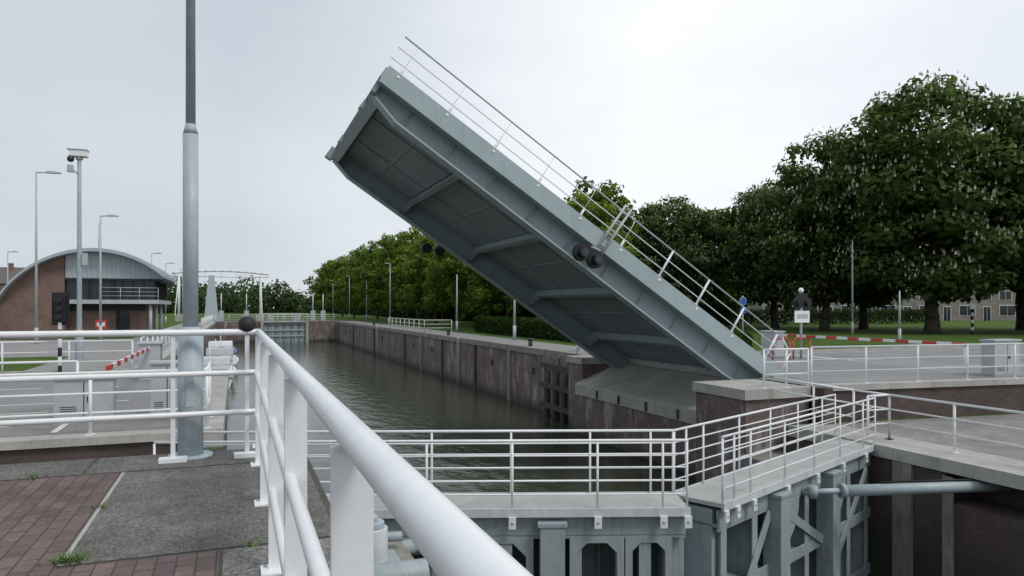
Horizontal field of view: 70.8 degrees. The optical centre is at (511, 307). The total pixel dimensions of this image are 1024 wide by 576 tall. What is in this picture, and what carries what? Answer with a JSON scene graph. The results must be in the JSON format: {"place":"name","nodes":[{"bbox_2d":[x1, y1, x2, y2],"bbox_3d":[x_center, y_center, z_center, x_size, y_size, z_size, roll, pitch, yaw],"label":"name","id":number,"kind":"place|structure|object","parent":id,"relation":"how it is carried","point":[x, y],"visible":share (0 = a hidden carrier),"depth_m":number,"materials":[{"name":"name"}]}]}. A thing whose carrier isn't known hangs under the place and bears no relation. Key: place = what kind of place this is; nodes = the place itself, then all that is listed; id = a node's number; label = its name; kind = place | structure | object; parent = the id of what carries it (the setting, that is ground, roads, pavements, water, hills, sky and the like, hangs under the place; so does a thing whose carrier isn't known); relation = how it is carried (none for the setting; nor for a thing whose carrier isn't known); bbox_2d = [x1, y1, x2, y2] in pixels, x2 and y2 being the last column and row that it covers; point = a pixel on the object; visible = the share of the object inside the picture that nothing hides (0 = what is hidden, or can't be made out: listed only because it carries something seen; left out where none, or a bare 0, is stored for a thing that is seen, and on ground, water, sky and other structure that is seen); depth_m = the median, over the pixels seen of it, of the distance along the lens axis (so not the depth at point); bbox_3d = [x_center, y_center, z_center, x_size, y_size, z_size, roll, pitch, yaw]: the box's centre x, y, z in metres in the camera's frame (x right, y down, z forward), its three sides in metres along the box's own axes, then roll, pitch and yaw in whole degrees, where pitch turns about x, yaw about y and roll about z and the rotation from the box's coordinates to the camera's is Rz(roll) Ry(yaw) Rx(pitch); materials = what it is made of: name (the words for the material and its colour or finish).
{"place":"outdoors","nodes":[
{"label":"outdoors","id":0,"kind":"place"},
{"bbox_2d":[0,448,329,575],"bbox_3d":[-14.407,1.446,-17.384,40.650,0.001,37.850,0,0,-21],"label":"platform paving","id":1,"kind":"structure","parent":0,"point":[153,512],"depth_m":4.97,"materials":[{"name":"concrete"}]},
{"bbox_2d":[19,446,260,564],"bbox_3d":[-3.283,1.414,5.423,2.548,0.064,3.325,0,0,-21],"label":"weed","id":2,"kind":"object","parent":1,"relation":"on","point":[70,559],"visible":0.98,"depth_m":4.14,"materials":[{"name":"green plant"}]},
{"bbox_2d":[168,0,212,460],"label":"lamp post","id":3,"kind":"object","parent":1,"relation":"on","point":[191,399],"visible":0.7,"depth_m":6.91,"materials":[{"name":"metal"}]},
{"bbox_2d":[0,329,532,575],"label":"platform railing","id":4,"kind":"object","parent":1,"relation":"on","point":[446,535],"visible":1,"depth_m":1.84,"materials":[{"name":"white metal"}]},
{"bbox_2d":[238,316,255,331],"bbox_3d":[-2.570,0.170,6.983,0.170,0.170,0.170,0,0,-21],"label":"black rail lamp","id":5,"kind":"object","parent":4,"relation":"on","point":[246,323],"visible":0.98,"depth_m":6.92,"materials":[{"name":"plastic"}]},
{"bbox_2d":[388,531,413,560],"bbox_3d":[-1.269,6.200,6.957,1.290,6.500,4.900,0,0,-21],"label":"machinery ledge","id":6,"kind":"object","parent":1,"relation":"attached to","point":[401,551],"depth_m":8.73,"materials":[{"name":"concrete"}]},
{"bbox_2d":[374,513,429,575],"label":"gate winch","id":7,"kind":"object","parent":6,"relation":"on","point":[388,562],"visible":0.43,"depth_m":8.02,"materials":[{"name":"white paint"}]},
{"bbox_2d":[0,321,589,464],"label":"canal wall","id":8,"kind":"structure","parent":0,"point":[511,372],"depth_m":42.53,"materials":[{"name":"concrete"}]},
{"bbox_2d":[140,315,212,353],"bbox_3d":[-29.569,1.666,67.916,0.140,1.108,88.140,0,0,-21],"label":"quay railing","id":9,"kind":"object","parent":8,"relation":"on","point":[210,319],"visible":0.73,"depth_m":38.02,"materials":[{"name":"white metal"}]},
{"bbox_2d":[260,313,308,341],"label":"lock gate","id":10,"kind":"structure","parent":8,"relation":"attached to","point":[296,330],"depth_m":114.08,"materials":[{"name":"grey metal"}]},
{"bbox_2d":[388,317,451,331],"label":"quay railing","id":11,"kind":"object","parent":8,"relation":"on","point":[404,322],"visible":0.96,"depth_m":70.88,"materials":[{"name":"grey metal"}]},
{"bbox_2d":[153,429,691,575],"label":"lock gate","id":12,"kind":"structure","parent":8,"relation":"attached to","point":[596,533],"depth_m":11.90,"materials":[{"name":"grey metal"}]},
{"bbox_2d":[670,394,1023,575],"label":"lock gate","id":13,"kind":"structure","parent":8,"relation":"attached to","point":[804,511],"depth_m":14.48,"materials":[{"name":"grey metal"}]},
{"bbox_2d":[227,341,695,492],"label":"canal water","id":14,"kind":"structure","parent":0,"point":[371,391],"depth_m":33.94,"materials":[{"name":"grey liquid"}]},
{"bbox_2d":[204,346,230,393],"bbox_3d":[-18.539,4.105,44.249,2.342,3.550,6.593,0,0,-21],"label":"motor boat","id":15,"kind":"object","parent":14,"relation":"on","point":[217,367],"visible":0.17,"depth_m":43.02,"materials":[{"name":"white paint"}]},
{"bbox_2d":[204,339,235,383],"bbox_3d":[-22.053,4.105,53.619,2.800,3.550,8.080,0,0,-21],"label":"motor boat","id":16,"kind":"object","parent":14,"relation":"on","point":[219,360],"visible":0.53,"depth_m":50.91,"materials":[{"name":"white paint"}]},
{"bbox_2d":[204,335,237,367],"bbox_3d":[-26.252,4.105,64.853,3.000,3.550,9.595,0,0,-21],"label":"motor boat","id":17,"kind":"object","parent":14,"relation":"on","point":[222,351],"visible":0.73,"depth_m":61.58,"materials":[{"name":"white paint"}]},
{"bbox_2d":[205,340,236,354],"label":"motor boat","id":18,"kind":"object","parent":14,"relation":"on","point":[225,344],"visible":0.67,"depth_m":74.32,"materials":[{"name":"white plastic"}]},
{"bbox_2d":[566,355,832,482],"bbox_3d":[5.809,5.835,26.055,3.700,7.230,15.300,0,0,-21],"label":"bridge abutment","id":19,"kind":"object","parent":14,"relation":"in","point":[638,394],"visible":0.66,"depth_m":24.81,"materials":[{"name":"concrete"}]},
{"bbox_2d":[325,36,790,379],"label":"bascule bridge","id":20,"kind":"structure","parent":19,"relation":"on","point":[416,157],"depth_m":23.17,"materials":[{"name":"paint"}]},
{"bbox_2d":[540,345,581,422],"bbox_3d":[2.342,4.312,34.994,0.425,6.275,3.925,0,0,-21],"label":"timber fender","id":21,"kind":"object","parent":19,"relation":"attached to","point":[554,386],"visible":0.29,"depth_m":35.35,"materials":[{"name":"black wood"}]},
{"bbox_2d":[762,343,1023,388],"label":"road railing","id":22,"kind":"object","parent":19,"relation":"on","point":[866,358],"visible":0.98,"depth_m":21.22,"materials":[{"name":"white metal"}]},
{"bbox_2d":[0,320,1023,460],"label":"quay pavement","id":23,"kind":"structure","parent":0,"point":[1000,434],"depth_m":20.05,"materials":[{"name":"concrete"}]},
{"bbox_2d":[34,171,61,343],"bbox_3d":[-28.512,-3.055,44.225,1.438,10.610,0.260,0,0,-21],"label":"street lamp","id":24,"kind":"object","parent":23,"relation":"on","point":[36,274],"visible":0.84,"depth_m":43.96,"materials":[{"name":"grey metal"}]},
{"bbox_2d":[67,148,88,360],"bbox_3d":[-18.103,-2.160,30.030,0.770,8.820,0.520,0,0,-21],"label":"surveillance camera mast","id":25,"kind":"object","parent":23,"relation":"on","point":[78,155],"visible":0.95,"depth_m":29.95,"materials":[{"name":"metal"}]},
{"bbox_2d":[52,379,116,424],"bbox_3d":[-8.366,1.800,14.142,1.080,0.900,0.530,0,0,-21],"label":"utility cabinet","id":26,"kind":"object","parent":23,"relation":"on","point":[79,403],"visible":0.53,"depth_m":13.93,"materials":[{"name":"metal"}]},
{"bbox_2d":[99,215,118,339],"bbox_3d":[-28.148,-2.105,50.254,1.234,8.710,0.260,0,0,-21],"label":"street lamp","id":27,"kind":"object","parent":23,"relation":"on","point":[100,289],"visible":0.9,"depth_m":50.02,"materials":[{"name":"grey metal"}]},
{"bbox_2d":[65,223,173,336],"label":"building","id":28,"kind":"structure","parent":23,"relation":"on","point":[128,284],"depth_m":53.27,"materials":[{"name":"metal"}]},
{"bbox_2d":[148,360,177,412],"bbox_3d":[-7.048,1.675,14.755,0.680,1.150,0.480,0,0,-21],"label":"utility cabinet","id":29,"kind":"object","parent":23,"relation":"on","point":[160,400],"visible":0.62,"depth_m":14.54,"materials":[{"name":"metal"}]},
{"bbox_2d":[219,293,333,320],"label":"lock head railing","id":30,"kind":"object","parent":23,"relation":"on","point":[313,314],"visible":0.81,"depth_m":115.10,"materials":[{"name":"grey paint"}]},
{"bbox_2d":[513,300,515,339],"bbox_3d":[0.170,0.300,49.008,0.225,3.900,0.225,0,0,-21],"label":"street lamp","id":31,"kind":"object","parent":23,"relation":"on","point":[514,321],"visible":0.75,"depth_m":48.93,"materials":[{"name":"grey metal"}]},
{"bbox_2d":[0,346,1023,416],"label":"road","id":32,"kind":"structure","parent":0,"point":[138,401],"depth_m":24.37,"materials":[{"name":"grey asphalt"}]},
{"bbox_2d":[52,292,69,371],"bbox_3d":[-15.099,0.875,24.022,0.520,2.750,0.370,0,0,-21],"label":"traffic light","id":33,"kind":"object","parent":32,"relation":"on","point":[60,309],"visible":0.93,"depth_m":24.04,"materials":[{"name":"black plastic"}]},
{"bbox_2d":[0,340,212,435],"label":"road railing","id":34,"kind":"object","parent":32,"relation":"on","point":[207,389],"visible":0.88,"depth_m":12.91,"materials":[{"name":"white metal"}]},
{"bbox_2d":[106,341,163,379],"bbox_3d":[-9.967,1.670,19.017,0.700,1.160,8.650,0,0,-21],"label":"road barrier","id":35,"kind":"object","parent":32,"relation":"on","point":[147,352],"visible":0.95,"depth_m":22.22,"materials":[{"name":"grey metal"}]},
{"bbox_2d":[0,345,1023,418],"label":"kerb","id":36,"kind":"structure","parent":32,"relation":"on","point":[813,350],"depth_m":25.11,"materials":[{"name":"concrete"}]},
{"bbox_2d":[0,348,1023,432],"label":"road marking","id":37,"kind":"object","parent":32,"relation":"on","point":[60,427],"visible":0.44,"depth_m":19.59,"materials":[{"name":"paint"}]},
{"bbox_2d":[772,338,810,359],"bbox_3d":[12.017,1.782,30.952,2.070,0.935,0.070,0,0,-21],"label":"red guard hoop","id":38,"kind":"object","parent":32,"relation":"on","point":[790,346],"visible":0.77,"depth_m":30.90,"materials":[{"name":"paint"}]},
{"bbox_2d":[792,288,811,358],"bbox_3d":[12.621,0.700,31.333,1.020,3.100,0.360,0,0,-21],"label":"bridge warning light","id":39,"kind":"object","parent":32,"relation":"on","point":[801,300],"visible":1,"depth_m":31.31,"materials":[{"name":"grey paint"}]},
{"bbox_2d":[760,330,967,372],"bbox_3d":[13.695,1.670,29.159,0.650,1.160,10.050,0,0,-21],"label":"road barrier","id":40,"kind":"object","parent":32,"relation":"on","point":[770,336],"visible":0.94,"depth_m":30.93,"materials":[{"name":"white metal"}]},
{"bbox_2d":[979,339,1021,376],"bbox_3d":[16.015,1.650,23.596,1.280,1.200,0.530,0,0,-21],"label":"utility cabinet","id":41,"kind":"object","parent":32,"relation":"on","point":[998,360],"visible":0.89,"depth_m":23.37,"materials":[{"name":"metal"}]},
{"bbox_2d":[0,308,1023,424],"bbox_3d":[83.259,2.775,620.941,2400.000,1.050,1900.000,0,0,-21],"label":"ground","id":42,"kind":"structure","parent":0,"point":[956,331],"depth_m":66.67,"materials":[{"name":"green plant"}]},
{"bbox_2d":[0,263,21,290],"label":"terraced house","id":43,"kind":"structure","parent":42,"relation":"on","point":[13,271],"depth_m":128.99,"materials":[{"name":"brick"}]},
{"bbox_2d":[0,256,153,338],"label":"walls","id":44,"kind":"structure","parent":42,"relation":"on","point":[17,307],"depth_m":51.49,"materials":[{"name":"brick"}]},
{"bbox_2d":[0,248,176,300],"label":"roof","id":45,"kind":"structure","parent":44,"relation":"on","point":[24,271],"depth_m":51.56,"materials":[{"name":"metal"}]},
{"bbox_2d":[95,320,106,328],"bbox_3d":[-29.340,1.550,51.395,0.700,1.400,0.096,0,0,-21],"label":"information sign","id":46,"kind":"object","parent":42,"relation":"on","point":[104,324],"visible":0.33,"depth_m":51.39,"materials":[{"name":"red paint"}]},
{"bbox_2d":[165,263,174,323],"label":"street lamp","id":47,"kind":"object","parent":42,"relation":"on","point":[165,304],"visible":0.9,"depth_m":97.61,"materials":[{"name":"grey metal"}]},
{"bbox_2d":[172,270,268,320],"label":"drawbridge","id":48,"kind":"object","parent":42,"relation":"on","point":[211,307],"visible":0.82,"depth_m":115.80,"materials":[{"name":"white paint"}]},
{"bbox_2d":[302,266,334,310],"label":"linden tree","id":49,"kind":"object","parent":42,"relation":"on","point":[317,298],"visible":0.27,"depth_m":206.84,"materials":[{"name":"green plant"}]},
{"bbox_2d":[313,260,345,315],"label":"linden tree","id":50,"kind":"object","parent":42,"relation":"on","point":[320,286],"visible":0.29,"depth_m":188.04,"materials":[{"name":"green plant"}]},
{"bbox_2d":[321,255,348,316],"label":"linden tree","id":51,"kind":"object","parent":42,"relation":"on","point":[328,285],"visible":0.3,"depth_m":170.56,"materials":[{"name":"green plant"}]},
{"bbox_2d":[330,249,365,317],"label":"linden tree","id":52,"kind":"object","parent":42,"relation":"on","point":[339,276],"visible":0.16,"depth_m":155.27,"materials":[{"name":"green plant"}]},
{"bbox_2d":[338,244,375,318],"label":"linden tree","id":53,"kind":"object","parent":42,"relation":"on","point":[351,265],"visible":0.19,"depth_m":141.87,"materials":[{"name":"green plant"}]},
{"bbox_2d":[346,239,397,319],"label":"linden tree","id":54,"kind":"object","parent":42,"relation":"on","point":[373,247],"visible":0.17,"depth_m":130.92,"materials":[{"name":"green plant"}]},
{"bbox_2d":[359,233,401,320],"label":"linden tree","id":55,"kind":"object","parent":42,"relation":"on","point":[373,290],"visible":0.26,"depth_m":120.44,"materials":[{"name":"green plant"}]},
{"bbox_2d":[385,263,390,323],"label":"street lamp","id":56,"kind":"object","parent":42,"relation":"on","point":[390,295],"visible":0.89,"depth_m":94.99,"materials":[{"name":"grey metal"}]},
{"bbox_2d":[373,230,416,321],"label":"linden tree","id":57,"kind":"object","parent":42,"relation":"on","point":[390,244],"visible":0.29,"depth_m":111.38,"materials":[{"name":"green plant"}]},
{"bbox_2d":[380,226,443,322],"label":"linden tree","id":58,"kind":"object","parent":42,"relation":"on","point":[402,256],"visible":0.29,"depth_m":102.03,"materials":[{"name":"green plant"}]},
{"bbox_2d":[396,234,454,323],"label":"linden tree","id":59,"kind":"object","parent":42,"relation":"on","point":[419,270],"visible":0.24,"depth_m":93.67,"materials":[{"name":"green plant"}]},
{"bbox_2d":[420,293,454,320],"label":"linden tree","id":60,"kind":"object","parent":42,"relation":"on","point":[442,315],"visible":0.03,"depth_m":115.50,"materials":[{"name":"green plant"}]},
{"bbox_2d":[422,243,472,325],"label":"linden tree","id":61,"kind":"object","parent":42,"relation":"on","point":[437,291],"visible":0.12,"depth_m":85.66,"materials":[{"name":"green plant"}]},
{"bbox_2d":[158,275,747,321],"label":"distant tree line","id":62,"kind":"object","parent":42,"relation":"on","point":[283,302],"visible":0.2,"depth_m":268.47,"materials":[{"name":"green plant"}]},
{"bbox_2d":[456,274,457,331],"bbox_3d":[-4.968,-0.350,64.923,0.225,5.200,0.225,0,0,-21],"label":"street lamp","id":63,"kind":"object","parent":42,"relation":"on","point":[456,304],"visible":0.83,"depth_m":64.87,"materials":[{"name":"grey metal"}]},
{"bbox_2d":[453,303,492,319],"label":"linden tree","id":64,"kind":"object","parent":42,"relation":"on","point":[476,315],"depth_m":99.47,"materials":[{"name":"green plant"}]},
{"bbox_2d":[435,251,512,315],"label":"linden tree","id":65,"kind":"object","parent":42,"relation":"on","point":[451,269],"visible":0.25,"depth_m":77.25,"materials":[{"name":"green plant"}]},
{"bbox_2d":[461,264,521,316],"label":"linden tree","id":66,"kind":"object","parent":42,"relation":"on","point":[479,296],"visible":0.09,"depth_m":69.36,"materials":[{"name":"green plant"}]},
{"bbox_2d":[482,288,505,316],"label":"broadleaf tree","id":67,"kind":"object","parent":42,"relation":"on","point":[502,314],"depth_m":97.78,"materials":[{"name":"green plant"}]},
{"bbox_2d":[485,287,525,311],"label":"linden tree","id":68,"kind":"object","parent":42,"relation":"on","point":[504,308],"visible":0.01,"depth_m":85.46,"materials":[{"name":"green plant"}]},
{"bbox_2d":[472,315,571,341],"bbox_3d":[1.836,1.517,53.181,1.809,1.741,26.227,0,0,-21],"label":"hedge","id":69,"kind":"object","parent":42,"relation":"on","point":[532,327],"visible":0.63,"depth_m":54.78,"materials":[{"name":"green plant"}]},
{"bbox_2d":[566,190,633,247],"bbox_3d":[5.673,-3.339,55.836,7.813,11.562,7.448,0,0,18],"label":"linden tree","id":70,"kind":"object","parent":42,"relation":"on","point":[602,215],"visible":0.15,"depth_m":55.40,"materials":[{"name":"green plant"}]},
{"bbox_2d":[563,176,649,259],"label":"broadleaf tree","id":71,"kind":"object","parent":42,"relation":"on","point":[606,191],"visible":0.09,"depth_m":78.56,"materials":[{"name":"green plant"}]},
{"bbox_2d":[593,205,638,255],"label":"linden tree","id":72,"kind":"object","parent":42,"relation":"on","point":[634,253],"visible":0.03,"depth_m":65.66,"materials":[{"name":"green plant"}]},
{"bbox_2d":[614,207,639,258],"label":"broadleaf tree","id":73,"kind":"object","parent":42,"relation":"on","point":[626,230],"visible":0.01,"depth_m":92.17,"materials":[{"name":"green plant"}]},
{"bbox_2d":[632,194,731,303],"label":"broadleaf tree","id":74,"kind":"object","parent":42,"relation":"on","point":[683,233],"visible":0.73,"depth_m":78.03,"materials":[{"name":"green plant"}]},
{"bbox_2d":[697,303,735,326],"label":"shrub row","id":75,"kind":"object","parent":42,"relation":"on","point":[721,310],"visible":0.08,"depth_m":80.03,"materials":[{"name":"green plant"}]},
{"bbox_2d":[696,207,749,308],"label":"broadleaf tree","id":76,"kind":"object","parent":42,"relation":"on","point":[719,292],"visible":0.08,"depth_m":84.96,"materials":[{"name":"green plant"}]},
{"bbox_2d":[705,211,748,324],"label":"broadleaf tree","id":77,"kind":"object","parent":42,"relation":"on","point":[727,301],"visible":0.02,"depth_m":91.41,"materials":[{"name":"green plant"}]},
{"bbox_2d":[733,330,753,346],"bbox_3d":[10.815,1.719,36.047,2.276,1.262,1.483,0,0,-21],"label":"hedge","id":78,"kind":"object","parent":42,"relation":"on","point":[743,337],"visible":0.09,"depth_m":35.75,"materials":[{"name":"green plant"}]},
{"bbox_2d":[740,296,746,330],"bbox_3d":[13.072,0.800,40.773,0.480,2.900,0.085,0,0,-21],"label":"traffic sign","id":79,"kind":"object","parent":42,"relation":"on","point":[743,300],"visible":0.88,"depth_m":40.76,"materials":[{"name":"blue metal"}]},
{"bbox_2d":[713,177,802,327],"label":"chestnut tree","id":80,"kind":"object","parent":42,"relation":"on","point":[756,287],"visible":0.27,"depth_m":75.58,"materials":[{"name":"green plant"}]},
{"bbox_2d":[748,299,796,318],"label":"terraced house","id":81,"kind":"structure","parent":42,"relation":"on","point":[763,306],"depth_m":123.40,"materials":[{"name":"brick"}]},
{"bbox_2d":[799,297,837,311],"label":"terraced house","id":82,"kind":"structure","parent":42,"relation":"on","point":[832,307],"depth_m":122.47,"materials":[{"name":"brick"}]},
{"bbox_2d":[716,308,924,324],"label":"shrub row","id":83,"kind":"object","parent":42,"relation":"on","point":[840,315],"visible":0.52,"depth_m":94.20,"materials":[{"name":"green plant"}]},
{"bbox_2d":[747,125,918,330],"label":"chestnut tree","id":84,"kind":"object","parent":42,"relation":"on","point":[814,275],"visible":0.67,"depth_m":67.53,"materials":[{"name":"green plant"}]},
{"bbox_2d":[851,241,853,333],"bbox_3d":[28.390,-1.650,60.040,0.225,7.800,0.225,0,0,-21],"label":"street lamp","id":85,"kind":"object","parent":42,"relation":"on","point":[852,317],"visible":0.85,"depth_m":59.98,"materials":[{"name":"grey metal"}]},
{"bbox_2d":[838,303,876,319],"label":"terraced house","id":86,"kind":"structure","parent":42,"relation":"on","point":[842,307],"depth_m":122.25,"materials":[{"name":"brick"}]},
{"bbox_2d":[841,305,868,317],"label":"windows","id":87,"kind":"structure","parent":86,"relation":"in","point":[844,307],"depth_m":122.23,"materials":[{"name":"white paint"}]},
{"bbox_2d":[829,196,926,328],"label":"chestnut tree","id":88,"kind":"object","parent":42,"relation":"on","point":[875,298],"visible":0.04,"depth_m":71.38,"materials":[{"name":"green plant"}]},
{"bbox_2d":[877,287,915,320],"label":"terraced house","id":89,"kind":"structure","parent":42,"relation":"on","point":[911,304],"depth_m":121.52,"materials":[{"name":"brick"}]},
{"bbox_2d":[880,295,911,318],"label":"windows","id":90,"kind":"structure","parent":89,"relation":"in","point":[889,306],"depth_m":121.60,"materials":[{"name":"white paint"}]},
{"bbox_2d":[898,291,900,344],"bbox_3d":[22.519,0.650,41.832,0.175,3.200,0.175,0,0,-21],"label":"street lamp","id":91,"kind":"object","parent":42,"relation":"on","point":[899,325],"visible":0.83,"depth_m":41.79,"materials":[{"name":"grey metal"}]},
{"bbox_2d":[802,68,1023,333],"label":"chestnut tree","id":92,"kind":"object","parent":42,"relation":"on","point":[931,191],"visible":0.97,"depth_m":58.43,"materials":[{"name":"green plant"}]},
{"bbox_2d":[916,293,955,320],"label":"terraced house","id":93,"kind":"structure","parent":42,"relation":"on","point":[947,312],"depth_m":120.99,"materials":[{"name":"brick"}]},
{"bbox_2d":[919,296,950,320],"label":"windows","id":94,"kind":"structure","parent":93,"relation":"in","point":[946,309],"depth_m":120.95,"materials":[{"name":"white paint"}]},
{"bbox_2d":[970,304,974,333],"bbox_3d":[38.363,1.000,60.007,0.600,2.500,0.220,0,0,-21],"label":"striped bollard","id":95,"kind":"object","parent":42,"relation":"on","point":[972,307],"visible":0.96,"depth_m":59.91,"materials":[{"name":"black plastic"}]},
{"bbox_2d":[956,280,995,320],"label":"terraced house","id":96,"kind":"structure","parent":42,"relation":"on","point":[984,310],"depth_m":120.59,"materials":[{"name":"brick"}]},
{"bbox_2d":[959,294,991,320],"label":"windows","id":97,"kind":"structure","parent":96,"relation":"in","point":[964,310],"depth_m":120.48,"materials":[{"name":"white paint"}]},
{"bbox_2d":[959,128,1023,329],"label":"chestnut tree","id":98,"kind":"object","parent":42,"relation":"on","point":[1019,306],"visible":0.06,"depth_m":70.23,"materials":[{"name":"green plant"}]},
{"bbox_2d":[970,91,1023,293],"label":"chestnut tree","id":99,"kind":"object","parent":42,"relation":"on","point":[1014,128],"visible":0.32,"depth_m":59.11,"materials":[{"name":"green plant"}]},
{"bbox_2d":[996,287,1015,320],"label":"terraced house","id":100,"kind":"structure","parent":42,"relation":"on","point":[1005,305],"depth_m":120.20,"materials":[{"name":"brick"}]},
{"bbox_2d":[999,291,1015,315],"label":"windows","id":101,"kind":"structure","parent":100,"relation":"in","point":[1004,310],"depth_m":120.18,"materials":[{"name":"white paint"}]},
{"bbox_2d":[0,0,1023,307],"label":"sky","id":102,"kind":"structure","parent":0,"point":[700,100],"materials":[{"name":"white"}]},
{"bbox_2d":[787,377,1023,575],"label":"quay wall","id":103,"kind":"structure","parent":0,"point":[964,534],"depth_m":16.33,"materials":[{"name":"grey concrete"}]},
{"bbox_2d":[774,377,1023,452],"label":"quay railing","id":104,"kind":"object","parent":103,"relation":"on","point":[889,409],"visible":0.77,"depth_m":17.55,"materials":[{"name":"white metal"}]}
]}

